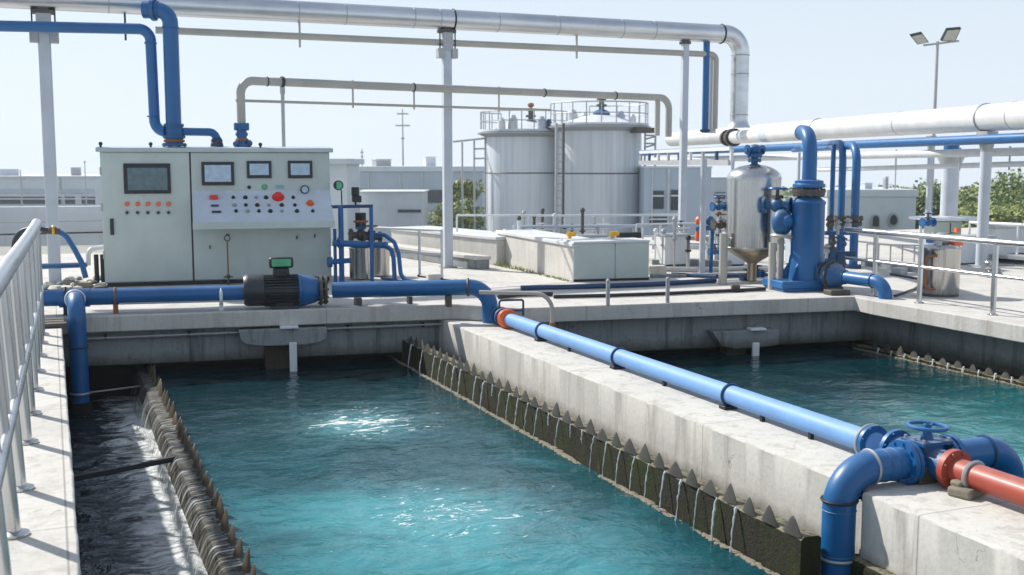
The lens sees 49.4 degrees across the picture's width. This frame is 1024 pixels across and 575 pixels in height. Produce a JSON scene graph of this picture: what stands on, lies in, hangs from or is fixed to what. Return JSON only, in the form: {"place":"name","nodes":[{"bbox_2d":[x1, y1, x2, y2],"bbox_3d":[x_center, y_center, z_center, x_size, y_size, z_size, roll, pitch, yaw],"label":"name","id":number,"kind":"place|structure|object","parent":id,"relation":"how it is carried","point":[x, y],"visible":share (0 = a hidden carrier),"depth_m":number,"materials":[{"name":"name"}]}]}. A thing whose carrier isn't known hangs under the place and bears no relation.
{"place":"outdoors","nodes":[
{"label":"outdoors","id":0,"kind":"place"},
{"bbox_2d":[0,174,101,206],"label":"storage hall","id":1,"kind":"structure","parent":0,"point":[71,190],"depth_m":91.65,"materials":[{"name":"white paint"}]},
{"bbox_2d":[0,197,95,203],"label":"window","id":2,"kind":"structure","parent":1,"relation":"in","point":[3,200],"depth_m":91.68,"materials":[{"name":"white paint"}]},
{"bbox_2d":[0,206,102,246],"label":"parapet wall","id":3,"kind":"structure","parent":0,"point":[31,213],"depth_m":24.25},
{"bbox_2d":[67,392,207,574],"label":"channel water","id":4,"kind":"structure","parent":0,"point":[124,520],"depth_m":9.57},
{"bbox_2d":[360,190,429,242],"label":"shed","id":5,"kind":"structure","parent":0,"point":[398,208],"depth_m":65.90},
{"bbox_2d":[359,166,486,229],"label":"warehouse","id":6,"kind":"structure","parent":0,"point":[401,178],"depth_m":83.61,"materials":[{"name":"white paint"}]},
{"bbox_2d":[155,356,769,574],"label":"pool water","id":7,"kind":"structure","parent":0,"point":[381,465],"depth_m":8.77,"materials":[{"name":"liquid"}]},
{"bbox_2d":[138,363,255,574],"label":"toothed weir","id":8,"kind":"object","parent":7,"relation":"in","point":[211,535],"visible":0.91,"depth_m":8.92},
{"bbox_2d":[387,355,779,574],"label":"scum crust","id":9,"kind":"object","parent":7,"relation":"on","point":[749,560],"visible":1,"depth_m":8.92},
{"bbox_2d":[0,191,966,255],"bbox_3d":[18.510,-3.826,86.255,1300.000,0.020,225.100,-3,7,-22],"label":"ground","id":10,"kind":"structure","parent":0,"point":[4,251],"depth_m":74.82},
{"bbox_2d":[329,159,363,245],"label":"kiosk","id":11,"kind":"object","parent":10,"relation":"on","point":[346,172],"visible":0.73,"depth_m":59.94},
{"bbox_2d":[433,202,477,228],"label":"bush","id":12,"kind":"object","parent":10,"relation":"on","point":[467,221],"visible":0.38,"depth_m":69.84,"materials":[{"name":"green plant"}]},
{"bbox_2d":[453,178,483,213],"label":"tree","id":13,"kind":"object","parent":10,"relation":"on","point":[468,190],"visible":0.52,"depth_m":79.21,"materials":[{"name":"green plant"}]},
{"bbox_2d":[453,191,484,229],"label":"bush","id":14,"kind":"object","parent":10,"relation":"on","point":[467,206],"visible":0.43,"depth_m":75.61,"materials":[{"name":"green plant"}]},
{"bbox_2d":[453,137,485,229],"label":"stair frame","id":15,"kind":"object","parent":10,"relation":"on","point":[474,148],"visible":0.82,"depth_m":69.59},
{"bbox_2d":[477,110,567,231],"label":"storage tank","id":16,"kind":"object","parent":10,"relation":"on","point":[520,166],"visible":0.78,"depth_m":67.59,"materials":[{"name":"metal"}]},
{"bbox_2d":[65,315,1023,391],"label":"platform base","id":17,"kind":"object","parent":10,"relation":"on","point":[993,353],"depth_m":14.10,"materials":[{"name":"concrete"}]},
{"bbox_2d":[74,455,177,481],"bbox_3d":[-3.322,1.549,9.517,0.922,0.104,0.050,-4,7,-30],"label":"steel strut","id":18,"kind":"object","parent":17,"relation":"attached to","point":[120,469],"visible":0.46,"depth_m":9.50,"materials":[{"name":"metal"}]},
{"bbox_2d":[63,320,438,398],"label":"concrete wall","id":19,"kind":"structure","parent":17,"relation":"on","point":[115,363],"depth_m":13.81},
{"bbox_2d":[87,322,440,340],"bbox_3d":[-3.009,0.533,13.805,4.359,0.067,0.104,-2,7,-15],"label":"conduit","id":20,"kind":"object","parent":19,"relation":"attached to","point":[345,327],"visible":0.65,"depth_m":13.60,"materials":[{"name":"metal"}]},
{"bbox_2d":[238,325,326,370],"bbox_3d":[-2.853,0.856,13.866,1.061,0.808,0.455,-2,7,-15],"label":"outlet bracket","id":21,"kind":"object","parent":19,"relation":"attached to","point":[280,343],"visible":0.79,"depth_m":13.70,"materials":[{"name":"concrete"}]},
{"bbox_2d":[0,227,1023,574],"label":"deck","id":22,"kind":"structure","parent":17,"relation":"on","point":[50,541],"depth_m":14.06,"materials":[{"name":"concrete"}]},
{"bbox_2d":[0,218,48,574],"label":"metal railing","id":23,"kind":"object","parent":22,"relation":"on","point":[22,327],"visible":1,"depth_m":6.57,"materials":[{"name":"metal"}]},
{"bbox_2d":[29,8,62,282],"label":"rack column","id":24,"kind":"structure","parent":22,"relation":"on","point":[44,40],"depth_m":16.49,"materials":[{"name":"metal"}]},
{"bbox_2d":[60,230,87,278],"bbox_3d":[-6.430,-0.500,16.245,0.466,0.742,0.079,0,6,0],"label":"hose","id":25,"kind":"object","parent":22,"relation":"on","point":[72,245],"visible":1,"depth_m":16.22,"materials":[{"name":"blue paint"}]},
{"bbox_2d":[86,245,104,282],"bbox_3d":[-6.227,-0.352,16.774,0.192,0.561,0.367,3,7,25],"label":"pipe bundle","id":26,"kind":"object","parent":22,"relation":"on","point":[96,258],"visible":0.86,"depth_m":16.74,"materials":[{"name":"white plastic"}]},
{"bbox_2d":[43,285,243,414],"bbox_3d":[-4.402,0.786,13.456,2.436,1.638,0.697,-3,7,-22],"label":"blue pipe","id":27,"kind":"object","parent":22,"relation":"on","point":[73,303],"visible":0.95,"depth_m":13.14,"materials":[{"name":"metal"}]},
{"bbox_2d":[95,142,334,286],"bbox_3d":[-4.403,-1.117,16.729,3.372,2.111,1.573,-2,7,-15],"label":"control cabinet","id":28,"kind":"object","parent":22,"relation":"on","point":[173,215],"visible":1,"depth_m":16.36,"materials":[{"name":"metal"}]},
{"bbox_2d":[141,0,186,146],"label":"blue riser","id":29,"kind":"object","parent":28,"relation":"on","point":[154,10],"visible":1,"depth_m":16.20,"materials":[{"name":"paint"}]},
{"bbox_2d":[0,20,164,135],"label":"blue pipe","id":30,"kind":"object","parent":29,"relation":"attached to","point":[150,43],"visible":1,"depth_m":16.10,"materials":[{"name":"metal"}]},
{"bbox_2d":[183,128,222,146],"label":"blue pipe","id":31,"kind":"object","parent":28,"relation":"on","point":[216,140],"visible":0.96,"depth_m":16.63,"materials":[{"name":"metal"}]},
{"bbox_2d":[233,76,671,146],"bbox_3d":[-0.569,-2.909,18.989,8.617,1.096,0.229,-4,8,-32],"label":"grey pipe","id":32,"kind":"object","parent":28,"relation":"on","point":[241,126],"visible":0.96,"depth_m":18.37,"materials":[{"name":"metal"}]},
{"bbox_2d":[235,80,550,111],"bbox_3d":[-1.732,-3.139,18.239,5.736,0.435,0.044,-4,8,-32],"label":"thin pipe","id":33,"kind":"object","parent":32,"relation":"hanging from","point":[498,108],"visible":1,"depth_m":18.15,"materials":[{"name":"metal"}]},
{"bbox_2d":[243,257,328,309],"bbox_3d":[-2.819,-0.064,13.877,1.029,0.635,0.408,-2,7,-15],"label":"pump motor","id":34,"kind":"object","parent":22,"relation":"on","point":[281,287],"visible":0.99,"depth_m":13.75,"materials":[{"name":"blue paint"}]},
{"bbox_2d":[327,204,385,281],"bbox_3d":[-2.343,-0.661,16.755,0.918,1.180,0.296,-3,7,-22],"label":"pipe rack","id":35,"kind":"object","parent":22,"relation":"on","point":[340,242],"visible":0.92,"depth_m":16.70,"materials":[{"name":"metal"}]},
{"bbox_2d":[349,247,369,278],"bbox_3d":[-2.356,-0.410,17.262,0.345,0.528,0.345,-3,7,-22],"label":"steel canister","id":36,"kind":"object","parent":22,"relation":"on","point":[359,266],"visible":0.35,"depth_m":17.12,"materials":[{"name":"silver metal"}]},
{"bbox_2d":[374,241,389,275],"bbox_3d":[-2.123,-0.466,17.759,0.355,0.527,0.355,-3,7,-22],"label":"steel canister","id":37,"kind":"object","parent":22,"relation":"on","point":[381,261],"visible":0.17,"depth_m":17.61,"materials":[{"name":"silver metal"}]},
{"bbox_2d":[373,233,411,280],"bbox_3d":[-1.704,-0.430,16.664,1.144,0.740,0.190,6,9,42],"label":"blue hose","id":38,"kind":"object","parent":22,"relation":"on","point":[397,251],"visible":0.91,"depth_m":16.68,"materials":[{"name":"paint"}]},
{"bbox_2d":[375,227,442,277],"bbox_3d":[-1.644,-0.566,17.733,1.345,0.773,0.056,4,8,32],"label":"guard rail","id":39,"kind":"object","parent":22,"relation":"on","point":[419,252],"visible":0.72,"depth_m":17.60,"materials":[{"name":"metal"}]},
{"bbox_2d":[332,278,497,322],"bbox_3d":[-1.212,0.141,14.128,2.084,0.560,0.448,0,6,3],"label":"blue pipe","id":40,"kind":"object","parent":22,"relation":"on","point":[447,289],"visible":0.92,"depth_m":13.93,"materials":[{"name":"metal"}]},
{"bbox_2d":[388,243,490,268],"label":"concrete kerb","id":41,"kind":"structure","parent":22,"relation":"on","point":[469,260],"depth_m":19.50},
{"bbox_2d":[436,28,457,267],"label":"rack column","id":42,"kind":"structure","parent":22,"relation":"on","point":[446,52],"depth_m":18.94,"materials":[{"name":"metal"}]},
{"bbox_2d":[0,0,750,127],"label":"steel pipeline","id":43,"kind":"object","parent":42,"relation":"on","point":[734,38],"visible":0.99,"depth_m":18.65,"materials":[{"name":"metal"}]},
{"bbox_2d":[124,14,718,128],"bbox_3d":[-0.992,-3.602,18.920,10.565,1.673,0.112,-3,7,-23],"label":"grey pipeline","id":44,"kind":"object","parent":43,"relation":"hanging from","point":[576,48],"visible":0.99,"depth_m":18.88,"materials":[{"name":"paint"}]},
{"bbox_2d":[700,41,715,132],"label":"blue pipe","id":45,"kind":"object","parent":43,"relation":"attached to","point":[707,94],"visible":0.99,"depth_m":20.86,"materials":[{"name":"metal"}]},
{"bbox_2d":[392,226,504,264],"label":"concrete wall","id":46,"kind":"structure","parent":22,"relation":"on","point":[485,242],"depth_m":20.56,"materials":[{"name":"white paint"}]},
{"bbox_2d":[496,229,586,280],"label":"concrete wall","id":47,"kind":"structure","parent":22,"relation":"on","point":[544,252],"depth_m":18.30,"materials":[{"name":"white paint"}]},
{"bbox_2d":[456,214,677,238],"bbox_3d":[1.098,-0.968,21.045,4.310,0.834,0.300,0,6,-2],"label":"guard rail","id":48,"kind":"object","parent":22,"relation":"on","point":[558,215],"visible":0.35,"depth_m":20.98,"materials":[{"name":"metal"}]},
{"bbox_2d":[513,224,644,233],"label":"pipe","id":49,"kind":"object","parent":22,"relation":"on","point":[597,227],"visible":0.57,"depth_m":20.74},
{"bbox_2d":[560,238,615,281],"bbox_3d":[1.173,-0.437,17.287,0.675,0.611,0.740,-2,7,-14],"label":"cabinet","id":50,"kind":"object","parent":22,"relation":"on","point":[593,259],"visible":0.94,"depth_m":16.95,"materials":[{"name":"metal"}]},
{"bbox_2d":[520,278,716,289],"bbox_3d":[1.622,-0.042,16.179,3.122,0.069,0.235,-2,7,-19],"label":"conduit","id":51,"kind":"object","parent":22,"relation":"on","point":[612,285],"visible":1,"depth_m":16.05,"materials":[{"name":"metal"}]},
{"bbox_2d":[604,237,649,280],"bbox_3d":[1.764,-0.453,17.431,0.560,0.611,0.740,-2,7,-14],"label":"cabinet","id":52,"kind":"object","parent":22,"relation":"on","point":[631,258],"visible":0.76,"depth_m":17.09,"materials":[{"name":"metal"}]},
{"bbox_2d":[553,287,765,298],"bbox_3d":[2.076,0.077,15.203,3.148,0.049,0.146,-2,7,-16],"label":"conduit","id":53,"kind":"object","parent":22,"relation":"on","point":[658,293],"visible":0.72,"depth_m":15.11,"materials":[{"name":"metal"}]},
{"bbox_2d":[654,233,689,265],"bbox_3d":[2.822,-0.672,19.626,0.490,0.559,0.440,-2,7,-17],"label":"equipment box","id":54,"kind":"object","parent":22,"relation":"on","point":[680,252],"visible":0.81,"depth_m":19.45,"materials":[{"name":"white paint"}]},
{"bbox_2d":[678,41,690,232],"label":"rack column","id":55,"kind":"structure","parent":22,"relation":"on","point":[683,133],"depth_m":20.73,"materials":[{"name":"metal"}]},
{"bbox_2d":[697,159,706,272],"bbox_3d":[3.068,-1.132,17.885,0.170,1.864,0.170,-3,7,-22],"label":"pipe support","id":56,"kind":"object","parent":22,"relation":"on","point":[703,196],"visible":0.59,"depth_m":17.84,"materials":[{"name":"paint"}]},
{"bbox_2d":[695,216,714,272],"bbox_3d":[3.128,-0.690,18.053,0.342,0.949,0.164,1,6,8],"label":"valve group","id":57,"kind":"object","parent":56,"relation":"attached to","point":[708,221],"visible":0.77,"depth_m":18.00,"materials":[{"name":"orange paint"}]},
{"bbox_2d":[667,266,784,271],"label":"pipe","id":58,"kind":"object","parent":22,"relation":"on","point":[695,269],"visible":0.42,"depth_m":18.43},
{"bbox_2d":[718,144,783,289],"bbox_3d":[3.658,-1.075,16.429,0.930,2.075,1.124,-6,9,-43],"label":"pressure vessel","id":59,"kind":"object","parent":22,"relation":"on","point":[748,239],"visible":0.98,"depth_m":16.27,"materials":[{"name":"metal"}]},
{"bbox_2d":[762,179,825,291],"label":"blue pump tower","id":60,"kind":"structure","parent":22,"relation":"on","point":[806,256],"depth_m":15.66,"materials":[{"name":"metal"}]},
{"bbox_2d":[770,209,793,277],"bbox_3d":[3.865,-0.553,15.927,0.334,1.149,0.358,-3,7,-22],"label":"blue actuator","id":61,"kind":"object","parent":60,"relation":"attached to","point":[782,222],"visible":0.95,"depth_m":15.81,"materials":[{"name":"paint"}]},
{"bbox_2d":[760,187,792,212],"bbox_3d":[3.804,-1.248,15.960,0.422,0.375,0.273,4,7,30],"label":"valve","id":62,"kind":"object","parent":61,"relation":"on","point":[776,203],"visible":0.96,"depth_m":15.90,"materials":[{"name":"blue paint"}]},
{"bbox_2d":[795,125,817,179],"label":"blue elbow pipe","id":63,"kind":"object","parent":60,"relation":"on","point":[805,134],"visible":1,"depth_m":15.68,"materials":[{"name":"metal"}]},
{"bbox_2d":[719,125,801,145],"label":"white pipe","id":64,"kind":"object","parent":63,"relation":"attached to","point":[733,137],"visible":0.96,"depth_m":18.12,"materials":[{"name":"metal"}]},
{"bbox_2d":[791,145,835,244],"bbox_3d":[5.996,-1.769,22.487,0.171,2.124,5.286,1,6,6],"label":"blue bent pipe","id":65,"kind":"object","parent":22,"relation":"on","point":[832,148],"visible":0.59,"depth_m":19.91,"materials":[{"name":"metal"}]},
{"bbox_2d":[794,140,846,250],"bbox_3d":[5.951,-1.746,21.873,0.252,2.216,4.926,0,6,4],"label":"blue bent pipe","id":66,"kind":"object","parent":22,"relation":"on","point":[840,216],"visible":0.66,"depth_m":19.50,"materials":[{"name":"metal"}]},
{"bbox_2d":[800,141,862,268],"bbox_3d":[5.904,-1.626,20.978,0.284,2.176,4.342,0,6,2],"label":"blue bent pipe","id":67,"kind":"object","parent":22,"relation":"on","point":[854,148],"visible":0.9,"depth_m":18.91,"materials":[{"name":"metal"}]},
{"bbox_2d":[824,217,855,268],"bbox_3d":[5.391,-0.703,18.331,0.579,0.912,0.309,0,6,0],"label":"manifold","id":68,"kind":"object","parent":22,"relation":"on","point":[831,253],"visible":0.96,"depth_m":18.23,"materials":[{"name":"blue paint"}]},
{"bbox_2d":[816,260,891,298],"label":"pipe","id":69,"kind":"object","parent":22,"relation":"on","point":[834,274],"visible":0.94,"depth_m":15.33,"materials":[{"name":"metal"}]},
{"bbox_2d":[924,136,936,243],"bbox_3d":[8.438,-1.891,22.530,0.187,2.337,0.187,-3,7,-22],"label":"pipe support","id":70,"kind":"object","parent":22,"relation":"on","point":[929,188],"visible":0.38,"depth_m":22.47,"materials":[{"name":"paint"}]},
{"bbox_2d":[844,227,1023,315],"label":"metal railing","id":71,"kind":"object","parent":22,"relation":"on","point":[995,243],"visible":0.99,"depth_m":14.07,"materials":[{"name":"metal"}]},
{"bbox_2d":[922,232,962,297],"bbox_3d":[5.846,-0.323,15.150,0.561,0.865,0.535,1,6,7],"label":"steel tank","id":72,"kind":"object","parent":22,"relation":"on","point":[941,254],"visible":0.84,"depth_m":14.95,"materials":[{"name":"metal"}]},
{"bbox_2d":[924,221,961,243],"bbox_3d":[8.705,-1.029,22.518,0.595,0.627,0.414,-1,6,-8],"label":"equipment box","id":73,"kind":"object","parent":22,"relation":"on","point":[945,226],"visible":0.17,"depth_m":22.32,"materials":[{"name":"paint"}]},
{"bbox_2d":[909,216,976,246],"bbox_3d":[8.800,-1.073,22.521,1.205,0.713,0.900,-1,6,-8],"label":"white shelter","id":74,"kind":"object","parent":22,"relation":"on","point":[955,218],"visible":0.38,"depth_m":22.21,"materials":[{"name":"paint"}]},
{"bbox_2d":[938,145,964,215],"bbox_3d":[9.992,-2.180,25.415,0.646,2.269,0.646,-3,7,-22],"label":"pipe support","id":75,"kind":"object","parent":22,"relation":"on","point":[949,192],"visible":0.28,"depth_m":25.25,"materials":[{"name":"paint"}]},
{"bbox_2d":[955,234,996,264],"bbox_3d":[8.215,-0.682,19.938,0.740,0.509,0.440,-2,7,-17],"label":"equipment box","id":76,"kind":"object","parent":22,"relation":"on","point":[968,252],"visible":0.27,"depth_m":19.71,"materials":[{"name":"metal"}]},
{"bbox_2d":[967,131,997,267],"bbox_3d":[8.165,-1.523,19.250,0.323,2.337,0.323,-3,7,-22],"label":"pipe support","id":77,"kind":"object","parent":22,"relation":"on","point":[986,150],"visible":0.8,"depth_m":19.18,"materials":[{"name":"paint"}]},
{"bbox_2d":[638,133,1023,155],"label":"blue pipe","id":78,"kind":"object","parent":77,"relation":"attached to","point":[1008,138],"visible":0.69,"depth_m":20.63,"materials":[{"name":"metal"}]},
{"bbox_2d":[651,146,1023,170],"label":"grey pipe","id":79,"kind":"object","parent":78,"relation":"hanging from","point":[960,152],"visible":0.69,"depth_m":22.20,"materials":[{"name":"metal"}]},
{"bbox_2d":[665,101,1023,145],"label":"white pipeline","id":80,"kind":"object","parent":77,"relation":"on","point":[994,117],"visible":0.73,"depth_m":21.38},
{"bbox_2d":[817,161,1023,171],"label":"grey pipe","id":81,"kind":"object","parent":77,"relation":"attached to","point":[951,165],"visible":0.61,"depth_m":21.89,"materials":[{"name":"metal"}]},
{"bbox_2d":[988,225,1023,254],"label":"equipment box","id":82,"kind":"object","parent":22,"relation":"on","point":[1004,232],"visible":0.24,"depth_m":21.79,"materials":[{"name":"white paint"}]},
{"bbox_2d":[989,253,1023,266],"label":"steel tank","id":83,"kind":"object","parent":22,"relation":"on","point":[1011,259],"visible":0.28,"depth_m":19.57,"materials":[{"name":"silver metal"}]},
{"bbox_2d":[547,311,873,351],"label":"concrete wall","id":84,"kind":"structure","parent":17,"relation":"on","point":[844,328],"depth_m":14.78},
{"bbox_2d":[707,327,778,355],"bbox_3d":[3.048,0.833,14.861,0.956,0.631,0.455,-2,7,-15],"label":"outlet bracket","id":85,"kind":"object","parent":84,"relation":"attached to","point":[734,341],"visible":0.77,"depth_m":14.69,"materials":[{"name":"concrete"}]},
{"bbox_2d":[438,319,1023,574],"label":"concrete wall","id":86,"kind":"structure","parent":17,"relation":"on","point":[784,471],"depth_m":8.11,"materials":[{"name":"concrete"}]},
{"bbox_2d":[490,299,523,328],"bbox_3d":[-0.023,0.316,13.685,0.412,0.332,0.420,-3,7,-22],"label":"red collar","id":87,"kind":"object","parent":86,"relation":"on","point":[498,314],"visible":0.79,"depth_m":13.62,"materials":[{"name":"orange paint"}]},
{"bbox_2d":[479,290,554,326],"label":"bent pipe","id":88,"kind":"object","parent":86,"relation":"on","point":[535,293],"visible":0.88,"depth_m":13.45,"materials":[{"name":"metal"}]},
{"bbox_2d":[402,336,820,574],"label":"toothed weir","id":89,"kind":"object","parent":86,"relation":"attached to","point":[768,539],"visible":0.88,"depth_m":8.46,"materials":[{"name":"concrete"}]},
{"bbox_2d":[504,313,886,452],"bbox_3d":[1.215,0.722,10.482,0.258,0.258,6.492,-3,7,-22],"label":"pale blue pipe","id":90,"kind":"object","parent":86,"relation":"on","point":[731,396],"visible":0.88,"depth_m":9.12,"materials":[{"name":"metal"}]},
{"bbox_2d":[820,447,911,574],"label":"blue pipe","id":91,"kind":"object","parent":86,"relation":"attached to","point":[852,478],"visible":0.98,"depth_m":6.79,"materials":[{"name":"metal"}]},
{"bbox_2d":[879,420,967,484],"bbox_3d":[2.613,1.044,7.115,0.439,0.382,0.500,-3,7,-22],"label":"gate valve","id":92,"kind":"object","parent":86,"relation":"on","point":[926,449],"visible":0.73,"depth_m":6.97,"materials":[{"name":"blue paint"}]},
{"bbox_2d":[936,449,1023,506],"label":"red pipe","id":93,"kind":"object","parent":86,"relation":"on","point":[961,474],"visible":1,"depth_m":6.63,"materials":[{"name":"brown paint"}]},
{"bbox_2d":[960,434,1023,477],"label":"blue pipe","id":94,"kind":"object","parent":86,"relation":"attached to","point":[995,453],"visible":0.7,"depth_m":7.19,"materials":[{"name":"metal"}]},
{"bbox_2d":[849,341,1019,378],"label":"gutter water","id":95,"kind":"structure","parent":17,"relation":"on","point":[950,362],"depth_m":14.23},
{"bbox_2d":[555,123,564,233],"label":"ladder","id":96,"kind":"object","parent":10,"relation":"on","point":[562,154],"visible":0.79,"depth_m":64.37,"materials":[{"name":"metal"}]},
{"bbox_2d":[548,100,650,235],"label":"storage tank","id":97,"kind":"object","parent":10,"relation":"on","point":[601,164],"visible":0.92,"depth_m":65.42,"materials":[{"name":"metal"}]},
{"bbox_2d":[638,166,711,235],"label":"office","id":98,"kind":"structure","parent":10,"relation":"on","point":[658,189],"depth_m":63.79,"materials":[{"name":"white paint"}]},
{"bbox_2d":[711,176,726,234],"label":"office","id":99,"kind":"structure","parent":10,"relation":"on","point":[718,186],"depth_m":73.73,"materials":[{"name":"white paint"}]},
{"bbox_2d":[820,187,918,230],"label":"equipment house","id":100,"kind":"structure","parent":10,"relation":"on","point":[881,208],"depth_m":71.86,"materials":[{"name":"metal"}]},
{"bbox_2d":[901,185,940,228],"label":"shrub","id":101,"kind":"object","parent":10,"relation":"on","point":[921,202],"visible":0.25,"depth_m":77.71,"materials":[{"name":"green plant"}]},
{"bbox_2d":[909,27,960,215],"bbox_3d":[14.852,-3.916,39.699,1.849,10.535,0.376,0,6,0],"label":"floodlight pole","id":102,"kind":"object","parent":10,"relation":"on","point":[949,35],"visible":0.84,"depth_m":39.25,"materials":[{"name":"metal"}]},
{"bbox_2d":[957,202,1023,227],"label":"shrub","id":103,"kind":"object","parent":10,"relation":"on","point":[993,209],"visible":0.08,"depth_m":58.09,"materials":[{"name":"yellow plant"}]},
{"bbox_2d":[967,191,1023,214],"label":"shrub","id":104,"kind":"object","parent":10,"relation":"on","point":[994,200],"visible":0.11,"depth_m":70.82,"materials":[{"name":"green plant"}]},
{"bbox_2d":[990,167,1023,207],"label":"shrub","id":105,"kind":"object","parent":10,"relation":"on","point":[1004,176],"visible":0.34,"depth_m":73.66,"materials":[{"name":"green plant"}]},
{"bbox_2d":[0,0,1023,191],"label":"sky","id":106,"kind":"structure","parent":0,"point":[809,59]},
{"bbox_2d":[638,147,734,164],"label":"pipe bridge","id":107,"kind":"structure","parent":0,"point":[690,161],"depth_m":27.09,"materials":[{"name":"white paint"}]},
{"bbox_2d":[632,343,1023,468],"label":"pool water","id":108,"kind":"structure","parent":0,"point":[856,387],"depth_m":12.69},
{"bbox_2d":[853,347,1023,387],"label":"scum crust","id":109,"kind":"object","parent":108,"relation":"on","point":[991,379],"visible":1,"depth_m":13.76},
{"bbox_2d":[856,342,1023,385],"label":"toothed weir","id":110,"kind":"object","parent":108,"relation":"in","point":[957,366],"visible":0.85,"depth_m":13.87,"materials":[{"name":"concrete"}]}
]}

